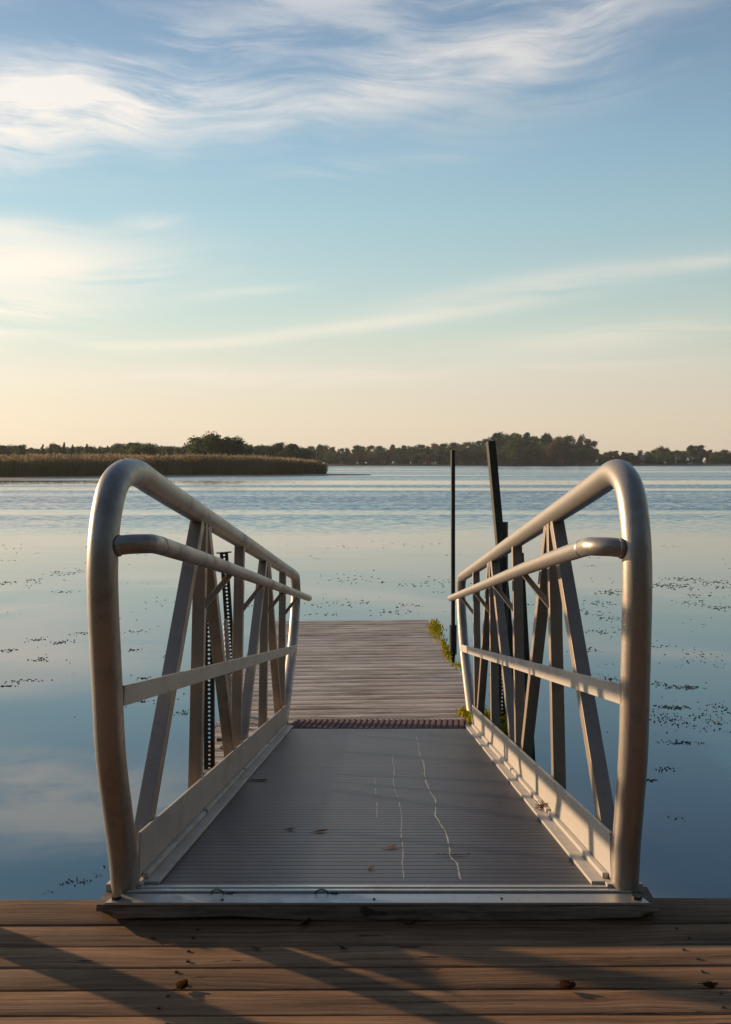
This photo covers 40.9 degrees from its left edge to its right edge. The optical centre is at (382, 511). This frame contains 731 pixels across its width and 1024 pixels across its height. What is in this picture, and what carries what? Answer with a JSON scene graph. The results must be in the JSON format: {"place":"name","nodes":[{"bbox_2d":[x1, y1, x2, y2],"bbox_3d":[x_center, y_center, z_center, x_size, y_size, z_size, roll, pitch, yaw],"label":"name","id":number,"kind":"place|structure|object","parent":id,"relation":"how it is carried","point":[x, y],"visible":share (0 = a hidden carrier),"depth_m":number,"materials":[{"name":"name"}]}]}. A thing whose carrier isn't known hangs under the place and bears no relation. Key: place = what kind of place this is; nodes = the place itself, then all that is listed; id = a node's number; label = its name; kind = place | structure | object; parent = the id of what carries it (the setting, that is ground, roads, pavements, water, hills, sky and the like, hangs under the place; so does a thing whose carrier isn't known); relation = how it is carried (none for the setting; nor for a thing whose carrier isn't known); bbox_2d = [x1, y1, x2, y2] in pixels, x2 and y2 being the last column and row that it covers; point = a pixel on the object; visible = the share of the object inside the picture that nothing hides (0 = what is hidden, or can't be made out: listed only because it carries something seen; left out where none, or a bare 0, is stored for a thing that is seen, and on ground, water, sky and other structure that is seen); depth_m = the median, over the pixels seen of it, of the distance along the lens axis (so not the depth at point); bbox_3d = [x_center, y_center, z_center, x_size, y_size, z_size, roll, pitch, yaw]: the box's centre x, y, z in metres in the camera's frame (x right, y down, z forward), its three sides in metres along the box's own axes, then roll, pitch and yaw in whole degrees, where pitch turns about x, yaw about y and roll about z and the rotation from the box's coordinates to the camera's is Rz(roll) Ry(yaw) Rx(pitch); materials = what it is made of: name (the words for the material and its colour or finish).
{"place":"outdoors","nodes":[
{"label":"outdoors","id":0,"kind":"place"},
{"bbox_2d":[0,474,370,480],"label":"mudflat","id":1,"kind":"structure","parent":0,"point":[67,477],"depth_m":138.30,"materials":[{"name":"soil"}]},
{"bbox_2d":[125,443,160,455],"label":"tree","id":2,"kind":"object","parent":1,"relation":"on","point":[145,449],"visible":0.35,"depth_m":213.28,"materials":[{"name":"green plant"}]},
{"bbox_2d":[0,452,328,476],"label":"reed bed","id":3,"kind":"object","parent":1,"relation":"on","point":[29,465],"visible":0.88,"depth_m":149.53,"materials":[{"name":"plant"}]},
{"bbox_2d":[182,435,205,454],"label":"tree","id":4,"kind":"object","parent":1,"relation":"on","point":[194,442],"visible":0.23,"depth_m":205.15,"materials":[{"name":"green plant"}]},
{"bbox_2d":[199,431,233,455],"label":"tree","id":5,"kind":"object","parent":1,"relation":"on","point":[212,442],"visible":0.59,"depth_m":202.84,"materials":[{"name":"green plant"}]},
{"bbox_2d":[219,435,252,456],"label":"tree","id":6,"kind":"object","parent":1,"relation":"on","point":[237,445],"visible":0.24,"depth_m":206.78,"materials":[{"name":"green plant"}]},
{"bbox_2d":[261,446,277,457],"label":"tree","id":7,"kind":"object","parent":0,"point":[267,449],"visible":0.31,"depth_m":293.08,"materials":[{"name":"green plant"}]},
{"bbox_2d":[276,444,298,458],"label":"tree","id":8,"kind":"object","parent":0,"point":[284,453],"visible":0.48,"depth_m":287.83,"materials":[{"name":"green plant"}]},
{"bbox_2d":[289,448,317,459],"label":"tree","id":9,"kind":"object","parent":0,"point":[306,453],"visible":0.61,"depth_m":287.42,"materials":[{"name":"green plant"}]},
{"bbox_2d":[0,462,730,899],"bbox_3d":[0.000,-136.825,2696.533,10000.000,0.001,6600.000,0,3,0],"label":"water","id":10,"kind":"structure","parent":0,"point":[52,828],"depth_m":14.14,"materials":[{"name":"blue liquid"}]},
{"bbox_2d":[204,610,214,768],"bbox_3d":[-0.996,1.686,5.659,0.064,2.743,0.032,0,3,-10],"label":"perforated post","id":11,"kind":"object","parent":10,"relation":"in","point":[211,704],"visible":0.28,"depth_m":5.62,"materials":[{"name":"metal"}]},
{"bbox_2d":[216,551,232,685],"bbox_3d":[-1.014,1.636,6.855,0.104,2.726,0.044,-4,3,-12],"label":"perforated post","id":12,"kind":"object","parent":10,"relation":"in","point":[225,604],"visible":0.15,"depth_m":6.79,"materials":[{"name":"metal"}]},
{"bbox_2d":[223,620,231,702],"bbox_3d":[-1.006,1.867,6.725,0.152,2.273,0.034,0,3,0],"label":"post","id":13,"kind":"object","parent":10,"relation":"in","point":[226,640],"visible":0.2,"depth_m":6.67,"materials":[{"name":"metal"}]},
{"bbox_2d":[203,620,471,775],"bbox_3d":[-0.276,1.576,8.289,1.890,0.592,5.340,0,3,-3],"label":"floating dock","id":14,"kind":"object","parent":10,"relation":"on","point":[373,669],"visible":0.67,"depth_m":8.06,"materials":[{"name":"grey wood"}]},
{"bbox_2d":[87,458,651,893],"bbox_3d":[-0.019,0.709,5.024,1.383,1.160,5.568,0,-6,0],"label":"gangway","id":15,"kind":"object","parent":14,"relation":"on","point":[424,794],"visible":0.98,"depth_m":3.19,"materials":[{"name":"metal"}]},
{"bbox_2d":[535,800,547,809],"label":"dead weed","id":16,"kind":"object","parent":15,"relation":"on","point":[541,805],"visible":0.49,"depth_m":3.52,"materials":[{"name":"plant"}]},
{"bbox_2d":[427,618,446,641],"bbox_3d":[0.572,1.219,10.243,0.230,0.053,1.525,0,3,0],"label":"grass tuft","id":17,"kind":"object","parent":14,"relation":"on","point":[434,627],"visible":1,"depth_m":10.23,"materials":[{"name":"plant"}]},
{"bbox_2d":[437,638,455,668],"bbox_3d":[0.607,1.278,9.203,0.141,0.042,1.684,0,3,0],"label":"grass tuft","id":18,"kind":"object","parent":14,"relation":"on","point":[445,649],"visible":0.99,"depth_m":9.07,"materials":[{"name":"plant"}]},
{"bbox_2d":[454,704,470,716],"bbox_3d":[0.595,1.393,6.864,0.182,0.052,0.358,0,3,0],"label":"grass tuft","id":19,"kind":"object","parent":14,"relation":"on","point":[462,712],"visible":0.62,"depth_m":6.83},
{"bbox_2d":[457,684,506,726],"bbox_3d":[0.701,1.231,6.556,0.430,0.409,0.498,-1,3,-24],"label":"grass tuft","id":20,"kind":"object","parent":14,"relation":"on","point":[468,717],"visible":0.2,"depth_m":6.56,"materials":[{"name":"plant"}]},
{"bbox_2d":[499,718,508,736],"bbox_3d":[0.776,1.382,6.184,0.324,0.146,0.453,0,3,0],"label":"grass tuft","id":21,"kind":"object","parent":14,"relation":"on","point":[503,729],"visible":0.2,"depth_m":6.17,"materials":[{"name":"plant"}]},
{"bbox_2d":[0,898,730,1023],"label":"pier","id":22,"kind":"structure","parent":10,"relation":"in","point":[73,962],"depth_m":2.21,"materials":[{"name":"brown wood"}]},
{"bbox_2d":[173,979,187,989],"bbox_3d":[-0.436,1.028,2.124,0.024,0.010,0.048,23,9,18],"label":"fallen leaf","id":23,"kind":"object","parent":22,"relation":"on","point":[182,984],"visible":1,"depth_m":2.13,"materials":[{"name":"plant"}]},
{"bbox_2d":[96,887,658,920],"bbox_3d":[-0.012,0.997,2.493,1.400,0.039,0.114,0,3,0],"label":"timber board","id":24,"kind":"object","parent":22,"relation":"on","point":[431,912],"visible":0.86,"depth_m":2.44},
{"bbox_2d":[104,893,649,904],"bbox_3d":[-0.013,0.971,2.465,1.361,0.014,0.051,0,3,0],"label":"transition plate","id":25,"kind":"object","parent":24,"relation":"on","point":[377,899],"visible":1,"depth_m":2.46,"materials":[{"name":"metal"}]},
{"bbox_2d":[557,979,575,989],"bbox_3d":[0.398,1.028,2.126,0.048,0.011,0.030,0,21,-10],"label":"fallen leaf","id":26,"kind":"object","parent":22,"relation":"on","point":[566,984],"visible":1,"depth_m":2.13,"materials":[{"name":"plant"}]},
{"bbox_2d":[698,981,717,988],"bbox_3d":[0.709,1.029,2.134,0.044,0.010,0.018,0,3,-4],"label":"fallen leaf","id":27,"kind":"object","parent":22,"relation":"on","point":[710,984],"visible":1,"depth_m":2.14,"materials":[{"name":"plant"}]},
{"bbox_2d":[1,481,730,892],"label":"floating weed","id":28,"kind":"object","parent":10,"relation":"on","point":[471,583],"visible":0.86,"depth_m":10.73,"materials":[{"name":"plant"}]},
{"bbox_2d":[449,450,456,662],"bbox_3d":[0.652,1.159,9.022,0.071,3.450,0.070,0,3,0],"label":"pole","id":29,"kind":"object","parent":10,"relation":"in","point":[453,638],"visible":0.61,"depth_m":8.97,"materials":[{"name":"metal"}]},
{"bbox_2d":[486,441,513,685],"bbox_3d":[0.966,1.226,7.273,0.407,3.502,0.067,0,3,0],"label":"pole","id":30,"kind":"object","parent":10,"relation":"in","point":[494,481],"visible":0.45,"depth_m":7.18,"materials":[{"name":"metal"}]},
{"bbox_2d":[497,522,507,722],"bbox_3d":[0.812,1.536,6.601,0.063,2.946,0.031,1,3,27],"label":"perforated post","id":31,"kind":"object","parent":10,"relation":"in","point":[504,529],"visible":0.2,"depth_m":6.53,"materials":[{"name":"metal"}]},
{"bbox_2d":[522,553,535,761],"bbox_3d":[0.917,1.642,5.992,0.226,2.799,0.050,0,3,0],"label":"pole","id":32,"kind":"object","parent":10,"relation":"in","point":[526,643],"visible":0.11,"depth_m":5.93,"materials":[{"name":"metal"}]},
{"bbox_2d":[0,0,730,461],"label":"sky","id":33,"kind":"structure","parent":0,"point":[345,224],"materials":[{"name":"blue"}]},
{"bbox_2d":[326,463,730,465],"bbox_3d":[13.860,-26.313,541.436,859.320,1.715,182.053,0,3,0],"label":"shore","id":34,"kind":"structure","parent":0,"point":[518,464],"depth_m":482.08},
{"bbox_2d":[323,452,333,463],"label":"tree","id":35,"kind":"object","parent":34,"relation":"on","point":[327,458],"visible":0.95,"depth_m":489.06,"materials":[{"name":"green plant"}]},
{"bbox_2d":[329,451,343,463],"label":"tree","id":36,"kind":"object","parent":34,"relation":"on","point":[336,457],"visible":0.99,"depth_m":486.28,"materials":[{"name":"green plant"}]},
{"bbox_2d":[339,450,350,463],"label":"tree","id":37,"kind":"object","parent":34,"relation":"on","point":[346,459],"visible":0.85,"depth_m":489.29,"materials":[{"name":"green plant"}]},
{"bbox_2d":[347,452,357,464],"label":"tree","id":38,"kind":"object","parent":34,"relation":"on","point":[352,457],"visible":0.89,"depth_m":481.62,"materials":[{"name":"green plant"}]},
{"bbox_2d":[351,445,362,462],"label":"tree","id":39,"kind":"object","parent":34,"relation":"on","point":[356,449],"visible":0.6,"depth_m":529.37,"materials":[{"name":"green plant"}]},
{"bbox_2d":[356,455,366,464],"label":"tree","id":40,"kind":"object","parent":34,"relation":"on","point":[360,459],"visible":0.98,"depth_m":477.08,"materials":[{"name":"green plant"}]},
{"bbox_2d":[363,445,373,461],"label":"tree","id":41,"kind":"object","parent":34,"relation":"on","point":[370,448],"visible":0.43,"depth_m":533.13,"materials":[{"name":"green plant"}]},
{"bbox_2d":[366,452,374,463],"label":"tree","id":42,"kind":"object","parent":34,"relation":"on","point":[370,458],"visible":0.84,"depth_m":484.27,"materials":[{"name":"green plant"}]},
{"bbox_2d":[371,450,385,464],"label":"tree","id":43,"kind":"object","parent":34,"relation":"on","point":[379,456],"visible":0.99,"depth_m":476.33,"materials":[{"name":"green plant"}]},
{"bbox_2d":[383,453,392,463],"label":"tree","id":44,"kind":"object","parent":34,"relation":"on","point":[387,459],"visible":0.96,"depth_m":483.72,"materials":[{"name":"green plant"}]},
{"bbox_2d":[387,444,394,459],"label":"tree","id":45,"kind":"object","parent":34,"relation":"on","point":[391,451],"visible":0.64,"depth_m":530.86,"materials":[{"name":"green plant"}]},
{"bbox_2d":[392,455,402,463],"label":"tree","id":46,"kind":"object","parent":34,"relation":"on","point":[398,459],"visible":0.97,"depth_m":488.90,"materials":[{"name":"green plant"}]},
{"bbox_2d":[401,454,410,463],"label":"tree","id":47,"kind":"object","parent":34,"relation":"on","point":[405,460],"visible":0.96,"depth_m":489.04,"materials":[{"name":"green plant"}]},
{"bbox_2d":[406,446,418,460],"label":"tree","id":48,"kind":"object","parent":34,"relation":"on","point":[410,450],"visible":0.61,"depth_m":517.90,"materials":[{"name":"green plant"}]},
{"bbox_2d":[409,454,420,464],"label":"tree","id":49,"kind":"object","parent":34,"relation":"on","point":[413,458],"visible":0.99,"depth_m":481.45,"materials":[{"name":"green plant"}]},
{"bbox_2d":[414,443,425,452],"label":"tree","id":50,"kind":"object","parent":34,"relation":"on","point":[422,447],"visible":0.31,"depth_m":526.80,"materials":[{"name":"green plant"}]},
{"bbox_2d":[417,451,426,464],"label":"tree","id":51,"kind":"object","parent":34,"relation":"on","point":[423,456],"visible":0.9,"depth_m":485.63,"materials":[{"name":"green plant"}]},
{"bbox_2d":[423,446,433,457],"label":"tree","id":52,"kind":"object","parent":34,"relation":"on","point":[428,450],"visible":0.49,"depth_m":515.22,"materials":[{"name":"green plant"}]},
{"bbox_2d":[425,454,434,464],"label":"tree","id":53,"kind":"object","parent":34,"relation":"on","point":[429,459],"visible":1,"depth_m":477.04,"materials":[{"name":"green plant"}]},
{"bbox_2d":[432,450,444,464],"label":"tree","id":54,"kind":"object","parent":34,"relation":"on","point":[438,456],"visible":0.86,"depth_m":481.61,"materials":[{"name":"green plant"}]},
{"bbox_2d":[441,451,450,464],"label":"tree","id":55,"kind":"object","parent":34,"relation":"on","point":[446,458],"visible":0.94,"depth_m":479.50,"materials":[{"name":"green plant"}]},
{"bbox_2d":[446,442,458,452],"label":"tree","id":56,"kind":"object","parent":34,"relation":"on","point":[449,448],"visible":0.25,"depth_m":503.95,"materials":[{"name":"green plant"}]},
{"bbox_2d":[450,448,460,464],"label":"tree","id":57,"kind":"object","parent":34,"relation":"on","point":[457,460],"visible":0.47,"depth_m":482.31,"materials":[{"name":"green plant"}]},
{"bbox_2d":[457,449,472,464],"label":"tree","id":58,"kind":"object","parent":34,"relation":"on","point":[464,457],"visible":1,"depth_m":482.06,"materials":[{"name":"green plant"}]},
{"bbox_2d":[463,442,477,450],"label":"tree","id":59,"kind":"object","parent":34,"relation":"on","point":[470,447],"visible":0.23,"depth_m":526.91,"materials":[{"name":"green plant"}]},
{"bbox_2d":[466,449,480,464],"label":"tree","id":60,"kind":"object","parent":34,"relation":"on","point":[472,453],"visible":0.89,"depth_m":484.79,"materials":[{"name":"green plant"}]},
{"bbox_2d":[474,450,485,463],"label":"tree","id":61,"kind":"object","parent":34,"relation":"on","point":[481,459],"visible":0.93,"depth_m":486.43,"materials":[{"name":"green plant"}]},
{"bbox_2d":[476,439,489,460],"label":"tree","id":62,"kind":"object","parent":34,"relation":"on","point":[483,443],"visible":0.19,"depth_m":506.29,"materials":[{"name":"green plant"}]},
{"bbox_2d":[492,431,505,448],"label":"tree","id":63,"kind":"object","parent":34,"relation":"on","point":[499,440],"visible":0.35,"depth_m":517.51,"materials":[{"name":"green plant"}]},
{"bbox_2d":[496,445,509,464],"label":"tree","id":64,"kind":"object","parent":34,"relation":"on","point":[501,455],"visible":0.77,"depth_m":480.79,"materials":[{"name":"green plant"}]},
{"bbox_2d":[499,433,512,448],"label":"tree","id":65,"kind":"object","parent":34,"relation":"on","point":[506,437],"visible":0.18,"depth_m":520.59,"materials":[{"name":"green plant"}]},
{"bbox_2d":[504,436,524,465],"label":"tree","id":66,"kind":"object","parent":34,"relation":"on","point":[515,447],"visible":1,"depth_m":471.28,"materials":[{"name":"green plant"}]},
{"bbox_2d":[522,432,535,447],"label":"tree","id":67,"kind":"object","parent":34,"relation":"on","point":[526,439],"visible":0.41,"depth_m":512.25,"materials":[{"name":"green plant"}]},
{"bbox_2d":[522,445,538,464],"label":"tree","id":68,"kind":"object","parent":34,"relation":"on","point":[531,453],"visible":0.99,"depth_m":480.31,"materials":[{"name":"green plant"}]},
{"bbox_2d":[530,444,545,464],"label":"tree","id":69,"kind":"object","parent":34,"relation":"on","point":[538,459],"visible":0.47,"depth_m":482.59,"materials":[{"name":"green plant"}]},
{"bbox_2d":[539,434,549,445],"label":"tree","id":70,"kind":"object","parent":34,"relation":"on","point":[543,440],"visible":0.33,"depth_m":511.32,"materials":[{"name":"green plant"}]},
{"bbox_2d":[536,443,558,465],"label":"tree","id":71,"kind":"object","parent":34,"relation":"on","point":[542,448],"visible":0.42,"depth_m":477.99,"materials":[{"name":"green plant"}]},
{"bbox_2d":[542,438,568,465],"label":"tree","id":72,"kind":"object","parent":34,"relation":"on","point":[556,452],"visible":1,"depth_m":471.04,"materials":[{"name":"green plant"}]},
{"bbox_2d":[559,436,572,453],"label":"tree","id":73,"kind":"object","parent":34,"relation":"on","point":[567,443],"visible":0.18,"depth_m":512.42,"materials":[{"name":"green plant"}]},
{"bbox_2d":[566,434,578,449],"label":"tree","id":74,"kind":"object","parent":34,"relation":"on","point":[571,437],"visible":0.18,"depth_m":532.34,"materials":[{"name":"green plant"}]},
{"bbox_2d":[567,450,582,465],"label":"tree","id":75,"kind":"object","parent":34,"relation":"on","point":[573,459],"visible":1,"depth_m":479.92,"materials":[{"name":"green plant"}]},
{"bbox_2d":[575,438,591,451],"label":"tree","id":76,"kind":"object","parent":34,"relation":"on","point":[586,445],"visible":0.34,"depth_m":518.75,"materials":[{"name":"green plant"}]},
{"bbox_2d":[578,447,588,464],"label":"tree","id":77,"kind":"object","parent":34,"relation":"on","point":[582,451],"visible":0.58,"depth_m":486.11,"materials":[{"name":"green plant"}]},
{"bbox_2d":[583,448,596,465],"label":"tree","id":78,"kind":"object","parent":34,"relation":"on","point":[590,456],"visible":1,"depth_m":481.27,"materials":[{"name":"green plant"}]},
{"bbox_2d":[590,441,598,460],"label":"tree","id":79,"kind":"object","parent":34,"relation":"on","point":[594,443],"visible":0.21,"depth_m":528.47,"materials":[{"name":"green plant"}]},
{"bbox_2d":[597,456,607,463],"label":"tree","id":80,"kind":"object","parent":34,"relation":"on","point":[602,460],"visible":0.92,"depth_m":498.50,"materials":[{"name":"green plant"}]},
{"bbox_2d":[602,450,613,460],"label":"tree","id":81,"kind":"object","parent":34,"relation":"on","point":[609,455],"visible":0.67,"depth_m":543.95,"materials":[{"name":"green plant"}]},
{"bbox_2d":[630,455,642,463],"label":"tree","id":82,"kind":"object","parent":34,"relation":"on","point":[636,460],"visible":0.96,"depth_m":500.60,"materials":[{"name":"green plant"}]},
{"bbox_2d":[644,456,658,463],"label":"tree","id":83,"kind":"object","parent":34,"relation":"on","point":[650,460],"visible":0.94,"depth_m":503.06,"materials":[{"name":"green plant"}]},
{"bbox_2d":[655,446,671,461],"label":"tree","id":84,"kind":"object","parent":34,"relation":"on","point":[661,452],"visible":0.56,"depth_m":539.41,"materials":[{"name":"green plant"}]},
{"bbox_2d":[664,451,676,462],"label":"tree","id":85,"kind":"object","parent":34,"relation":"on","point":[669,455],"visible":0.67,"depth_m":520.17,"materials":[{"name":"green plant"}]},
{"bbox_2d":[674,454,690,463],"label":"tree","id":86,"kind":"object","parent":34,"relation":"on","point":[681,459],"visible":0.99,"depth_m":498.38,"materials":[{"name":"green plant"}]},
{"bbox_2d":[686,444,698,456],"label":"tree","id":87,"kind":"object","parent":34,"relation":"on","point":[691,451],"visible":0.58,"depth_m":520.10,"materials":[{"name":"green plant"}]},
{"bbox_2d":[693,456,704,463],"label":"tree","id":88,"kind":"object","parent":34,"relation":"on","point":[697,460],"visible":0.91,"depth_m":501.74,"materials":[{"name":"green plant"}]},
{"bbox_2d":[693,445,706,457],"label":"tree","id":89,"kind":"object","parent":34,"relation":"on","point":[701,451],"visible":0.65,"depth_m":539.55,"materials":[{"name":"green plant"}]},
{"bbox_2d":[707,455,723,463],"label":"tree","id":90,"kind":"object","parent":34,"relation":"on","point":[713,459],"visible":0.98,"depth_m":499.85,"materials":[{"name":"green plant"}]},
{"bbox_2d":[720,449,730,462],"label":"tree","id":91,"kind":"object","parent":34,"relation":"on","point":[725,453],"visible":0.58,"depth_m":537.68,"materials":[{"name":"green plant"}]},
{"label":"marsh ground","id":92,"kind":"structure","parent":0,"visible":0},
{"bbox_2d":[0,445,10,458],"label":"tree","id":93,"kind":"object","parent":92,"relation":"on","point":[3,450],"visible":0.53,"depth_m":291.97,"materials":[{"name":"green plant"}]},
{"bbox_2d":[12,444,28,455],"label":"tree","id":94,"kind":"object","parent":92,"relation":"on","point":[21,450],"visible":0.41,"depth_m":296.54,"materials":[{"name":"green plant"}]},
{"bbox_2d":[48,443,61,455],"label":"tree","id":95,"kind":"object","parent":92,"relation":"on","point":[56,448],"visible":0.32,"depth_m":314.89,"materials":[{"name":"green plant"}]},
{"bbox_2d":[73,446,84,455],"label":"tree","id":96,"kind":"object","parent":92,"relation":"on","point":[79,450],"visible":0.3,"depth_m":312.37,"materials":[{"name":"green plant"}]},
{"bbox_2d":[81,445,103,454],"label":"tree","id":97,"kind":"object","parent":92,"relation":"on","point":[92,449],"visible":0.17,"depth_m":302.52,"materials":[{"name":"green plant"}]},
{"bbox_2d":[106,443,122,456],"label":"tree","id":98,"kind":"object","parent":92,"relation":"on","point":[114,450],"visible":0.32,"depth_m":313.45,"materials":[{"name":"green plant"}]},
{"bbox_2d":[120,442,130,456],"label":"tree","id":99,"kind":"object","parent":92,"relation":"on","point":[123,447],"visible":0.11,"depth_m":298.94,"materials":[{"name":"green plant"}]},
{"bbox_2d":[124,442,140,456],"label":"tree","id":100,"kind":"object","parent":92,"relation":"on","point":[131,444],"visible":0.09,"depth_m":287.51,"materials":[{"name":"green plant"}]},
{"bbox_2d":[161,446,175,455],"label":"tree","id":101,"kind":"object","parent":92,"relation":"on","point":[169,450],"visible":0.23,"depth_m":299.44,"materials":[{"name":"green plant"}]},
{"bbox_2d":[173,446,186,454],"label":"tree","id":102,"kind":"object","parent":92,"relation":"on","point":[181,449],"visible":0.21,"depth_m":292.14,"materials":[{"name":"green plant"}]},
{"bbox_2d":[243,443,262,457],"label":"tree","id":103,"kind":"object","parent":92,"relation":"on","point":[257,453],"visible":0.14,"depth_m":283.21,"materials":[{"name":"green plant"}]},
{"bbox_2d":[252,445,269,453],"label":"tree","id":104,"kind":"object","parent":92,"relation":"on","point":[259,448],"visible":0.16,"depth_m":304.50,"materials":[{"name":"green plant"}]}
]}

